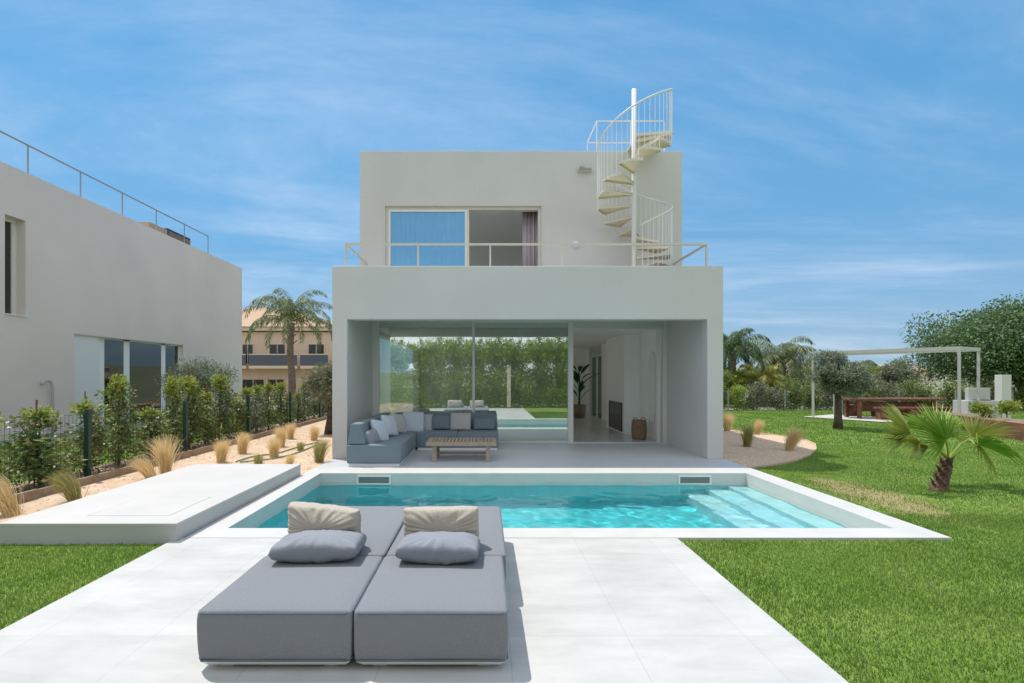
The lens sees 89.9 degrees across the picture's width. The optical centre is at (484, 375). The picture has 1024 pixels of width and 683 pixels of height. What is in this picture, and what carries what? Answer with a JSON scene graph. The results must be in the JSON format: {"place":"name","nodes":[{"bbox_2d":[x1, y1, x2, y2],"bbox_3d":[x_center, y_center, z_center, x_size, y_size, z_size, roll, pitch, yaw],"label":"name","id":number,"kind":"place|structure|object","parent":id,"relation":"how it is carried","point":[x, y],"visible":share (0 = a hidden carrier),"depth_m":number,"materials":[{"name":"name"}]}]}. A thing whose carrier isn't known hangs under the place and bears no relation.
{"place":"outdoors","nodes":[
{"label":"outdoors","id":0,"kind":"place"},
{"bbox_2d":[0,473,23,517],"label":"feather grass","id":1,"kind":"object","parent":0,"point":[10,506],"depth_m":6.12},
{"bbox_2d":[39,468,91,501],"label":"feather grass","id":2,"kind":"object","parent":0,"point":[68,486],"depth_m":6.77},
{"bbox_2d":[0,543,163,629],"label":"grass","id":3,"kind":"structure","parent":0,"point":[131,552],"depth_m":4.43,"materials":[{"name":"plant"}]},
{"bbox_2d":[139,433,185,473],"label":"feather grass","id":4,"kind":"object","parent":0,"point":[165,454],"depth_m":8.65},
{"bbox_2d":[139,222,190,244],"bbox_3d":[-13.210,-5.551,20.650,1.180,0.699,2.700,0,0,0],"label":"air conditioner","id":5,"kind":"object","parent":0,"point":[173,234],"visible":0.26,"depth_m":20.53,"materials":[{"name":"beige"}]},
{"bbox_2d":[11,403,383,492],"bbox_3d":[-6.700,1.668,18.000,1.100,0.001,28.000,0,0,0],"label":"soil strip","id":6,"kind":"object","parent":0,"point":[76,475],"visible":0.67,"depth_m":9.54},
{"bbox_2d":[0,411,26,493],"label":"hedge shrub","id":7,"kind":"object","parent":6,"relation":"on","point":[11,472],"visible":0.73,"depth_m":7.11,"materials":[{"name":"green plant"}]},
{"bbox_2d":[0,400,88,489],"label":"hedge shrub","id":8,"kind":"object","parent":6,"relation":"on","point":[37,414],"visible":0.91,"depth_m":7.63,"materials":[{"name":"green plant"}]},
{"bbox_2d":[45,391,122,476],"bbox_3d":[-6.841,1.055,8.698,1.238,1.585,0.940,0,0,-27],"label":"hedge shrub","id":9,"kind":"object","parent":6,"relation":"on","point":[80,407],"visible":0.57,"depth_m":8.68,"materials":[{"name":"green plant"}]},
{"bbox_2d":[94,367,141,465],"bbox_3d":[-6.897,0.778,9.602,0.786,1.891,0.966,0,0,-40],"label":"hedge shrub","id":10,"kind":"object","parent":6,"relation":"on","point":[117,385],"visible":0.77,"depth_m":9.58,"materials":[{"name":"green plant"}]},
{"bbox_2d":[114,401,180,459],"bbox_3d":[-6.793,1.164,10.318,1.361,1.306,1.033,0,0,3],"label":"hedge shrub","id":11,"kind":"object","parent":6,"relation":"on","point":[151,413],"visible":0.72,"depth_m":10.24,"materials":[{"name":"green plant"}]},
{"bbox_2d":[0,391,325,489],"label":"fence","id":12,"kind":"object","parent":6,"relation":"on","point":[87,425],"visible":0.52,"depth_m":9.20,"materials":[{"name":"black"}]},
{"bbox_2d":[10,413,326,492],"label":"pebbles","id":13,"kind":"object","parent":6,"relation":"on","point":[100,468],"visible":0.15,"depth_m":9.99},
{"bbox_2d":[152,370,190,452],"bbox_3d":[-6.795,0.792,11.110,0.690,1.861,0.849,0,0,-9],"label":"hedge shrub","id":14,"kind":"object","parent":6,"relation":"on","point":[173,383],"visible":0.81,"depth_m":11.09,"materials":[{"name":"green plant"}]},
{"bbox_2d":[163,370,212,448],"bbox_3d":[-6.871,0.792,11.802,1.028,1.862,1.264,0,0,-39],"label":"hedge shrub","id":15,"kind":"object","parent":6,"relation":"on","point":[190,384],"visible":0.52,"depth_m":11.79,"materials":[{"name":"green plant"}]},
{"bbox_2d":[182,384,226,445],"bbox_3d":[-6.821,1.030,12.534,0.938,1.652,1.235,0,0,-3],"label":"hedge shrub","id":16,"kind":"object","parent":6,"relation":"on","point":[207,396],"visible":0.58,"depth_m":12.44,"materials":[{"name":"green plant"}]},
{"bbox_2d":[201,368,243,438],"bbox_3d":[-6.838,0.762,13.220,1.141,1.925,0.928,0,0,-19],"label":"hedge shrub","id":17,"kind":"object","parent":6,"relation":"on","point":[218,382],"visible":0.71,"depth_m":13.15,"materials":[{"name":"green plant"}]},
{"bbox_2d":[223,396,259,437],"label":"hedge shrub","id":18,"kind":"object","parent":6,"relation":"on","point":[243,417],"visible":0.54,"depth_m":13.90,"materials":[{"name":"green plant"}]},
{"bbox_2d":[227,383,265,433],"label":"hedge shrub","id":19,"kind":"object","parent":6,"relation":"on","point":[246,392],"visible":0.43,"depth_m":14.66,"materials":[{"name":"green plant"}]},
{"bbox_2d":[249,380,271,430],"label":"hedge shrub","id":20,"kind":"object","parent":6,"relation":"on","point":[257,388],"visible":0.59,"depth_m":15.35,"materials":[{"name":"green plant"}]},
{"bbox_2d":[258,377,286,428],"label":"hedge shrub","id":21,"kind":"object","parent":6,"relation":"on","point":[268,388],"visible":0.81,"depth_m":16.06,"materials":[{"name":"green plant"}]},
{"bbox_2d":[265,381,297,426],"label":"hedge shrub","id":22,"kind":"object","parent":6,"relation":"on","point":[280,392],"visible":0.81,"depth_m":16.87,"materials":[{"name":"green plant"}]},
{"bbox_2d":[295,383,314,419],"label":"hedge shrub","id":23,"kind":"object","parent":6,"relation":"on","point":[307,394],"visible":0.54,"depth_m":19.34,"materials":[{"name":"green plant"}]},
{"bbox_2d":[0,403,412,522],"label":"sand bed","id":24,"kind":"object","parent":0,"point":[393,408],"visible":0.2,"depth_m":10.25,"materials":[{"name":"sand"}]},
{"bbox_2d":[126,455,159,478],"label":"feather grass","id":25,"kind":"object","parent":24,"relation":"on","point":[145,468],"depth_m":8.23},
{"bbox_2d":[0,464,300,544],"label":"raised platform","id":26,"kind":"structure","parent":24,"relation":"on","point":[176,505],"depth_m":5.72,"materials":[{"name":"concrete"}]},
{"bbox_2d":[14,416,326,503],"bbox_3d":[-6.135,1.620,16.595,0.077,0.160,23.990,0,0,0],"label":"timber edging","id":27,"kind":"object","parent":24,"relation":"on","point":[33,494],"visible":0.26,"depth_m":8.55,"materials":[{"name":"wood"}]},
{"bbox_2d":[211,438,234,462],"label":"feather grass","id":28,"kind":"object","parent":24,"relation":"on","point":[222,451],"depth_m":9.89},
{"bbox_2d":[299,360,331,434],"bbox_3d":[-4.476,0.618,14.740,1.593,2.188,1.422,0,0,22],"label":"olive tree","id":29,"kind":"object","parent":24,"relation":"on","point":[312,382],"visible":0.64,"depth_m":14.47,"materials":[{"name":"green plant"}]},
{"bbox_2d":[233,431,254,453],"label":"feather grass","id":30,"kind":"object","parent":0,"point":[242,440],"depth_m":10.99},
{"bbox_2d":[265,436,288,457],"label":"feather grass","id":31,"kind":"object","parent":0,"point":[274,447],"depth_m":10.51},
{"bbox_2d":[307,438,330,462],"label":"feather grass","id":32,"kind":"object","parent":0,"point":[320,449],"depth_m":9.88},
{"bbox_2d":[0,410,1023,682],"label":"lawn","id":33,"kind":"structure","parent":0,"point":[864,590],"depth_m":4.33,"materials":[{"name":"plant"}]},
{"bbox_2d":[0,161,241,441],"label":"villa","id":34,"kind":"object","parent":33,"relation":"on","point":[94,296],"visible":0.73,"depth_m":16.00,"materials":[{"name":"paint"}]},
{"bbox_2d":[5,217,15,313],"bbox_3d":[-12.480,-2.859,13.305,0.060,2.519,0.589,0,0,0],"label":"window frame","id":35,"kind":"structure","parent":34,"relation":"in","point":[10,225],"depth_m":13.47,"materials":[{"name":"white"}]},
{"bbox_2d":[0,131,208,252],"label":"roof railing","id":36,"kind":"object","parent":34,"relation":"on","point":[27,145],"visible":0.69,"depth_m":15.94,"materials":[{"name":"grey"}]},
{"bbox_2d":[99,337,179,426],"bbox_3d":[-12.370,0.185,18.519,0.100,2.930,4.358,0,0,0],"label":"sliding door","id":37,"kind":"structure","parent":34,"relation":"in","point":[142,362],"depth_m":18.29,"materials":[{"name":"white"}]},
{"bbox_2d":[0,411,321,483],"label":"grass","id":38,"kind":"structure","parent":33,"relation":"on","point":[59,447],"depth_m":11.93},
{"bbox_2d":[154,356,238,401],"bbox_3d":[-9.628,0.500,16.985,2.578,2.425,2.411,0,0,0],"label":"olive tree","id":39,"kind":"object","parent":33,"relation":"on","point":[201,373],"visible":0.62,"depth_m":16.64,"materials":[{"name":"green plant"}]},
{"bbox_2d":[0,538,848,682],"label":"deck","id":40,"kind":"structure","parent":33,"relation":"on","point":[628,610],"depth_m":3.35,"materials":[{"name":"concrete"}]},
{"bbox_2d":[197,556,382,665],"bbox_3d":[-1.173,1.472,3.287,0.867,0.354,0.896,0,0,0],"label":"daybed module","id":41,"kind":"object","parent":40,"relation":"on","point":[266,610],"visible":0.82,"depth_m":2.85,"materials":[{"name":"grey fabric"}]},
{"bbox_2d":[267,506,409,557],"bbox_3d":[-1.168,1.472,4.445,0.865,0.354,1.421,0,0,0],"label":"daybed module","id":42,"kind":"object","parent":40,"relation":"on","point":[381,526],"visible":0.19,"depth_m":4.42,"materials":[{"name":"grey fabric"}]},
{"bbox_2d":[268,529,366,563],"bbox_3d":[-1.190,1.226,3.700,0.601,0.194,0.400,-1,-4,-2],"label":"pillow","id":43,"kind":"object","parent":42,"relation":"on","point":[317,546],"visible":1,"depth_m":3.52,"materials":[{"name":"fabric"}]},
{"bbox_2d":[287,501,360,533],"bbox_3d":[-1.240,1.153,3.948,0.594,0.316,0.207,3,7,13],"label":"pillow","id":44,"kind":"object","parent":42,"relation":"on","point":[303,516],"visible":0.6,"depth_m":3.87,"materials":[{"name":"fabric"}]},
{"bbox_2d":[354,556,507,665],"bbox_3d":[-0.301,1.472,3.287,0.865,0.354,0.896,0,0,0],"label":"daybed module","id":45,"kind":"object","parent":40,"relation":"on","point":[407,613],"visible":0.93,"depth_m":2.85,"materials":[{"name":"grey fabric"}]},
{"bbox_2d":[395,531,479,565],"bbox_3d":[-0.325,1.227,3.665,0.572,0.196,0.382,0,-4,2],"label":"pillow","id":46,"kind":"object","parent":45,"relation":"on","point":[445,548],"visible":1,"depth_m":3.49,"materials":[{"name":"fabric"}]},
{"bbox_2d":[386,506,505,580],"bbox_3d":[-0.285,1.472,4.445,0.882,0.354,1.421,0,0,0],"label":"daybed module","id":47,"kind":"object","parent":40,"relation":"on","point":[491,537],"visible":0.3,"depth_m":4.19,"materials":[{"name":"grey fabric"}]},
{"bbox_2d":[404,506,478,537],"bbox_3d":[-0.335,1.158,3.940,0.575,0.307,0.184,-1,7,-1],"label":"pillow","id":48,"kind":"object","parent":47,"relation":"on","point":[446,519],"visible":0.66,"depth_m":3.86,"materials":[{"name":"fabric"}]},
{"bbox_2d":[250,482,857,527],"bbox_3d":[0.820,2.399,7.115,7.220,1.202,3.130,0,0,0],"label":"pool basin","id":49,"kind":"object","parent":33,"relation":"in","point":[803,507],"visible":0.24,"depth_m":8.68,"materials":[{"name":"tile"}]},
{"bbox_2d":[257,485,846,527],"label":"pool water","id":50,"kind":"structure","parent":49,"relation":"in","point":[633,506],"depth_m":7.42,"materials":[{"name":"liquid"}]},
{"bbox_2d":[185,468,951,540],"bbox_3d":[0.850,1.724,7.200,7.820,0.152,3.960,0,0,0],"label":"pool coping","id":51,"kind":"object","parent":49,"relation":"on","point":[871,525],"visible":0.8,"depth_m":6.62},
{"bbox_2d":[357,475,390,484],"bbox_3d":[-1.882,1.760,8.668,0.576,0.150,0.020,0,0,0],"label":"pool skimmer","id":52,"kind":"object","parent":51,"relation":"attached to","point":[373,479],"visible":1,"depth_m":8.67,"materials":[{"name":"white plastic"}]},
{"bbox_2d":[678,475,711,484],"bbox_3d":[3.552,1.760,8.668,0.559,0.150,0.020,0,0,0],"label":"pool skimmer","id":53,"kind":"object","parent":51,"relation":"attached to","point":[694,479],"visible":1,"depth_m":8.67,"materials":[{"name":"white plastic"}]},
{"bbox_2d":[723,429,814,466],"bbox_3d":[6.488,1.656,15.600,3.576,0.001,12.800,0,0,0],"label":"gravel bed","id":54,"kind":"object","parent":33,"relation":"on","point":[786,453],"visible":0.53,"depth_m":11.38,"materials":[{"name":"gravel"}]},
{"bbox_2d":[738,422,759,446],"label":"feather grass","id":55,"kind":"object","parent":54,"relation":"on","point":[747,437],"depth_m":11.94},
{"bbox_2d":[723,428,816,468],"bbox_3d":[6.919,1.660,15.190,3.131,0.050,12.384,0,0,6],"label":"bed edging","id":56,"kind":"object","parent":33,"relation":"on","point":[787,462],"visible":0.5,"depth_m":9.94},
{"bbox_2d":[805,349,878,428],"bbox_3d":[11.293,0.406,16.194,1.932,2.616,1.991,0,0,44],"label":"olive tree","id":57,"kind":"object","parent":33,"relation":"on","point":[850,380],"visible":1,"depth_m":16.07,"materials":[{"name":"green plant"}]},
{"bbox_2d":[723,410,1023,444],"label":"grass","id":58,"kind":"structure","parent":33,"relation":"on","point":[828,424],"depth_m":16.87,"materials":[{"name":"plant"}]},
{"bbox_2d":[723,390,1023,410],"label":"fence","id":59,"kind":"object","parent":33,"relation":"on","point":[899,392],"visible":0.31,"depth_m":24.74,"materials":[{"name":"wood"}]},
{"bbox_2d":[875,402,1023,491],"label":"fan palm","id":60,"kind":"object","parent":33,"relation":"on","point":[938,428],"visible":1,"depth_m":7.48,"materials":[{"name":"green plant"}]},
{"bbox_2d":[935,411,1023,440],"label":"raised bed","id":61,"kind":"object","parent":33,"relation":"on","point":[1017,425],"visible":0.39,"depth_m":13.98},
{"bbox_2d":[967,401,996,416],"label":"bush","id":62,"kind":"object","parent":61,"relation":"on","point":[981,407],"visible":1,"depth_m":15.47,"materials":[{"name":"green plant"}]},
{"bbox_2d":[992,399,1023,417],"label":"bush","id":63,"kind":"object","parent":61,"relation":"on","point":[1007,407],"visible":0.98,"depth_m":15.67,"materials":[{"name":"green plant"}]},
{"bbox_2d":[953,375,1010,417],"bbox_3d":[17.933,0.805,18.490,1.529,1.690,0.620,0,0,0],"label":"barbecue","id":64,"kind":"object","parent":33,"relation":"on","point":[1002,387],"visible":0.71,"depth_m":18.27,"materials":[{"name":"concrete"}]},
{"bbox_2d":[0,0,1023,372],"label":"sky","id":65,"kind":"structure","parent":0,"point":[852,169],"materials":[{"name":"blue"}]},
{"bbox_2d":[317,444,747,467],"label":"terrace","id":66,"kind":"structure","parent":0,"point":[585,456],"depth_m":10.25,"materials":[{"name":"concrete"}]},
{"bbox_2d":[347,412,498,465],"bbox_3d":[-1.110,1.262,10.855,2.831,0.775,3.061,0,0,0],"label":"corner sofa","id":67,"kind":"object","parent":66,"relation":"on","point":[399,449],"visible":0.66,"depth_m":10.07,"materials":[{"name":"grey"}]},
{"bbox_2d":[371,419,388,440],"bbox_3d":[-2.050,1.074,10.000,0.151,0.441,0.441,-23,-18,19],"label":"pillow","id":68,"kind":"object","parent":67,"relation":"on","point":[380,426],"visible":0.71,"depth_m":9.93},
{"bbox_2d":[381,415,397,435],"bbox_3d":[-1.986,1.030,10.650,0.152,0.441,0.441,-23,-17,19],"label":"pillow","id":69,"kind":"object","parent":67,"relation":"on","point":[391,425],"visible":0.77,"depth_m":10.57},
{"bbox_2d":[402,412,423,431],"bbox_3d":[-1.652,1.056,11.750,0.498,0.479,0.161,3,-19,-12],"label":"pillow","id":70,"kind":"object","parent":67,"relation":"on","point":[414,421],"visible":0.87,"depth_m":11.69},
{"bbox_2d":[431,416,449,428],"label":"pillow","id":71,"kind":"object","parent":67,"relation":"on","point":[440,422],"visible":1,"depth_m":11.86,"materials":[{"name":"blue fabric"}]},
{"bbox_2d":[450,413,470,429],"bbox_3d":[-0.569,1.056,11.880,0.479,0.402,0.151,0,-16,3],"label":"pillow","id":72,"kind":"object","parent":67,"relation":"on","point":[460,421],"visible":1,"depth_m":11.82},
{"bbox_2d":[474,418,493,429],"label":"pillow","id":73,"kind":"object","parent":67,"relation":"on","point":[483,423],"visible":1,"depth_m":11.82,"materials":[{"name":"blue fabric"}]},
{"bbox_2d":[426,438,496,461],"bbox_3d":[-0.455,1.458,10.150,1.350,0.385,0.740,0,0,0],"label":"coffee table","id":74,"kind":"object","parent":66,"relation":"on","point":[435,443],"visible":1,"depth_m":9.82,"materials":[{"name":"brown wood"}]},
{"bbox_2d":[241,379,1016,409],"bbox_3d":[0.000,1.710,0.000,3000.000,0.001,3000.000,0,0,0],"label":"ground","id":75,"kind":"structure","parent":0,"point":[396,390],"depth_m":53.06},
{"bbox_2d":[242,288,331,402],"bbox_3d":[-12.387,-1.869,32.486,6.138,7.174,5.388,0,0,29],"label":"palm tree","id":76,"kind":"object","parent":75,"relation":"on","point":[286,306],"visible":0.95,"depth_m":32.25,"materials":[{"name":"green plant"}]},
{"bbox_2d":[242,308,331,394],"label":"apartment building","id":77,"kind":"structure","parent":75,"relation":"on","point":[261,363],"depth_m":45.00,"materials":[{"name":"beige"}]},
{"bbox_2d":[332,151,722,458],"bbox_3d":[0.850,-1.830,16.390,7.780,7.160,12.420,0,0,0],"label":"villa","id":78,"kind":"object","parent":75,"relation":"on","point":[506,336],"visible":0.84,"depth_m":12.30,"materials":[{"name":"paint"}]},
{"bbox_2d":[391,212,464,265],"bbox_3d":[-1.406,-3.180,12.502,1.819,2.200,0.173,0,0,0],"label":"curtain","id":79,"kind":"object","parent":78,"relation":"hanging from","point":[427,227],"visible":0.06,"depth_m":12.50,"materials":[{"name":"blue fabric"}]},
{"bbox_2d":[385,207,540,265],"bbox_3d":[-0.523,-3.087,12.425,3.760,1.994,0.150,0,0,0],"label":"window frame","id":80,"kind":"structure","parent":78,"relation":"in","point":[471,209],"depth_m":12.35,"materials":[{"name":"beige metal"}]},
{"bbox_2d":[372,321,666,443],"bbox_3d":[0.840,0.141,12.535,7.156,3.018,0.170,0,0,0],"label":"window frame","id":81,"kind":"structure","parent":78,"relation":"in","point":[374,323],"depth_m":12.45,"materials":[{"name":"white"}]},
{"bbox_2d":[345,243,707,265],"bbox_3d":[0.846,-2.336,11.389,7.433,0.770,1.818,0,0,0],"label":"terrace railing","id":82,"kind":"object","parent":78,"relation":"on","point":[634,245],"visible":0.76,"depth_m":10.48,"materials":[{"name":"beige metal"}]},
{"bbox_2d":[522,212,537,265],"bbox_3d":[1.150,-3.180,12.723,0.437,2.200,0.100,0,0,0],"label":"curtain","id":83,"kind":"object","parent":78,"relation":"hanging from","point":[529,234],"visible":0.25,"depth_m":12.73,"materials":[{"name":"grey fabric"}]},
{"bbox_2d":[560,362,597,417],"bbox_3d":[3.710,0.548,20.181,1.436,2.199,1.478,0,0,0],"label":"potted plant","id":84,"kind":"object","parent":78,"relation":"on","point":[579,410],"visible":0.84,"depth_m":19.92,"materials":[{"name":"green plant"}]},
{"bbox_2d":[590,354,600,418],"bbox_3d":[4.470,0.400,20.450,0.060,2.500,2.300,0,0,0],"label":"side door","id":85,"kind":"structure","parent":78,"relation":"in","point":[595,360],"depth_m":20.71,"materials":[{"name":"white"}]},
{"bbox_2d":[587,120,664,150],"bbox_3d":[3.694,-5.849,13.605,1.734,1.276,1.235,0,0,0],"label":"roof railing","id":86,"kind":"object","parent":78,"relation":"on","point":[630,142],"visible":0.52,"depth_m":13.00,"materials":[{"name":"white metal"}]},
{"bbox_2d":[631,417,646,439],"bbox_3d":[4.015,1.359,13.350,0.396,0.577,0.395,0,0,0],"label":"basket","id":87,"kind":"object","parent":78,"relation":"on","point":[638,429],"visible":1,"depth_m":13.20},
{"bbox_2d":[649,351,655,423],"bbox_3d":[4.377,0.290,13.380,0.022,1.880,0.520,0,0,0],"label":"wall mirror","id":88,"kind":"object","parent":78,"relation":"attached to","point":[652,388],"depth_m":13.35,"materials":[{"name":"white"}]},
{"bbox_2d":[723,382,750,409],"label":"boundary shrub","id":89,"kind":"object","parent":75,"relation":"on","point":[735,397],"visible":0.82,"depth_m":25.18,"materials":[{"name":"green plant"}]},
{"bbox_2d":[723,364,752,403],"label":"background tree","id":90,"kind":"object","parent":75,"relation":"on","point":[738,375],"visible":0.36,"depth_m":30.17,"materials":[{"name":"green plant"}]},
{"bbox_2d":[723,327,770,403],"bbox_3d":[14.973,-0.608,30.923,3.540,4.682,3.863,0,0,0],"label":"palm tree","id":91,"kind":"object","parent":75,"relation":"on","point":[734,347],"visible":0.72,"depth_m":30.27,"materials":[{"name":"green plant"}]},
{"bbox_2d":[742,378,771,409],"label":"boundary shrub","id":92,"kind":"object","parent":75,"relation":"on","point":[755,402],"visible":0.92,"depth_m":25.25,"materials":[{"name":"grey plant"}]},
{"bbox_2d":[732,364,786,405],"bbox_3d":[15.814,0.514,29.557,2.756,2.479,2.916,0,0,0],"label":"palm tree","id":93,"kind":"object","parent":75,"relation":"on","point":[766,376],"visible":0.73,"depth_m":29.20,"materials":[{"name":"green plant"}]},
{"bbox_2d":[761,385,791,410],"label":"boundary shrub","id":94,"kind":"object","parent":75,"relation":"on","point":[776,399],"visible":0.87,"depth_m":25.04,"materials":[{"name":"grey plant"}]},
{"bbox_2d":[745,336,816,402],"bbox_3d":[19.117,-0.422,33.064,4.426,4.321,4.539,0,0,0],"label":"palm tree","id":95,"kind":"object","parent":75,"relation":"on","point":[776,357],"visible":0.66,"depth_m":32.39,"materials":[{"name":"green plant"}]},
{"bbox_2d":[779,376,807,409],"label":"boundary shrub","id":96,"kind":"object","parent":75,"relation":"on","point":[795,399],"visible":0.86,"depth_m":25.28,"materials":[{"name":"green plant"}]},
{"bbox_2d":[800,380,825,409],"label":"boundary shrub","id":97,"kind":"object","parent":75,"relation":"on","point":[817,399],"visible":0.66,"depth_m":25.41,"materials":[{"name":"green plant"}]},
{"bbox_2d":[868,364,919,397],"bbox_3d":[22.311,0.506,28.451,2.844,2.410,2.638,0,0,-36],"label":"background tree","id":98,"kind":"object","parent":75,"relation":"on","point":[895,375],"visible":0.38,"depth_m":28.23,"materials":[{"name":"green plant"}]},
{"bbox_2d":[879,379,909,401],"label":"boundary shrub","id":99,"kind":"object","parent":75,"relation":"on","point":[888,388],"visible":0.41,"depth_m":25.12,"materials":[{"name":"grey plant"}]},
{"bbox_2d":[893,375,924,401],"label":"boundary shrub","id":100,"kind":"object","parent":75,"relation":"on","point":[909,389],"visible":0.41,"depth_m":25.41,"materials":[{"name":"green plant"}]},
{"bbox_2d":[913,382,940,409],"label":"boundary shrub","id":101,"kind":"object","parent":75,"relation":"on","point":[925,395],"visible":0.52,"depth_m":25.36,"materials":[{"name":"green plant"}]},
{"bbox_2d":[935,378,967,409],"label":"boundary shrub","id":102,"kind":"object","parent":75,"relation":"on","point":[950,398],"visible":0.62,"depth_m":25.23,"materials":[{"name":"green plant"}]},
{"bbox_2d":[895,290,1023,395],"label":"carob tree","id":103,"kind":"object","parent":75,"relation":"on","point":[996,335],"visible":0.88,"depth_m":26.12,"materials":[{"name":"green plant"}]},
{"bbox_2d":[596,88,673,265],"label":"spiral staircase","id":104,"kind":"structure","parent":0,"point":[643,146],"depth_m":11.28,"materials":[{"name":"white metal"}]},
{"bbox_2d":[380,367,965,378],"bbox_3d":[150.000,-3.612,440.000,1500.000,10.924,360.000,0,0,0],"label":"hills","id":105,"kind":"structure","parent":0,"point":[396,375],"depth_m":309.83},
{"bbox_2d":[783,423,813,450],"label":"feather grass","id":106,"kind":"object","parent":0,"point":[792,440],"depth_m":11.29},
{"bbox_2d":[680,512,1023,682],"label":"grass","id":107,"kind":"structure","parent":0,"point":[994,523],"depth_m":3.98,"materials":[{"name":"plant"}]},
{"bbox_2d":[804,414,906,421],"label":"patio","id":108,"kind":"structure","parent":0,"point":[866,418],"depth_m":20.31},
{"bbox_2d":[842,398,945,417],"bbox_3d":[15.991,1.260,20.250,3.674,0.780,0.900,0,0,0],"label":"garden table","id":109,"kind":"object","parent":108,"relation":"on","point":[860,406],"visible":0.77,"depth_m":20.22,"materials":[{"name":"orange wood"}]},
{"bbox_2d":[811,346,980,416],"bbox_3d":[15.079,0.341,19.098,1.770,2.619,4.600,0,0,-31],"label":"pergola","id":110,"kind":"object","parent":108,"relation":"on","point":[958,349],"visible":0.81,"depth_m":17.59,"materials":[{"name":"metal"}]},
{"bbox_2d":[873,407,952,419],"bbox_3d":[16.241,1.415,19.425,2.774,0.470,0.350,0,0,0],"label":"bench","id":111,"kind":"object","parent":108,"relation":"on","point":[878,410],"visible":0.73,"depth_m":19.29,"materials":[{"name":"orange wood"}]},
{"bbox_2d":[752,444,1023,514],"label":"grass","id":112,"kind":"structure","parent":0,"point":[845,468],"depth_m":8.63,"materials":[{"name":"plant"}]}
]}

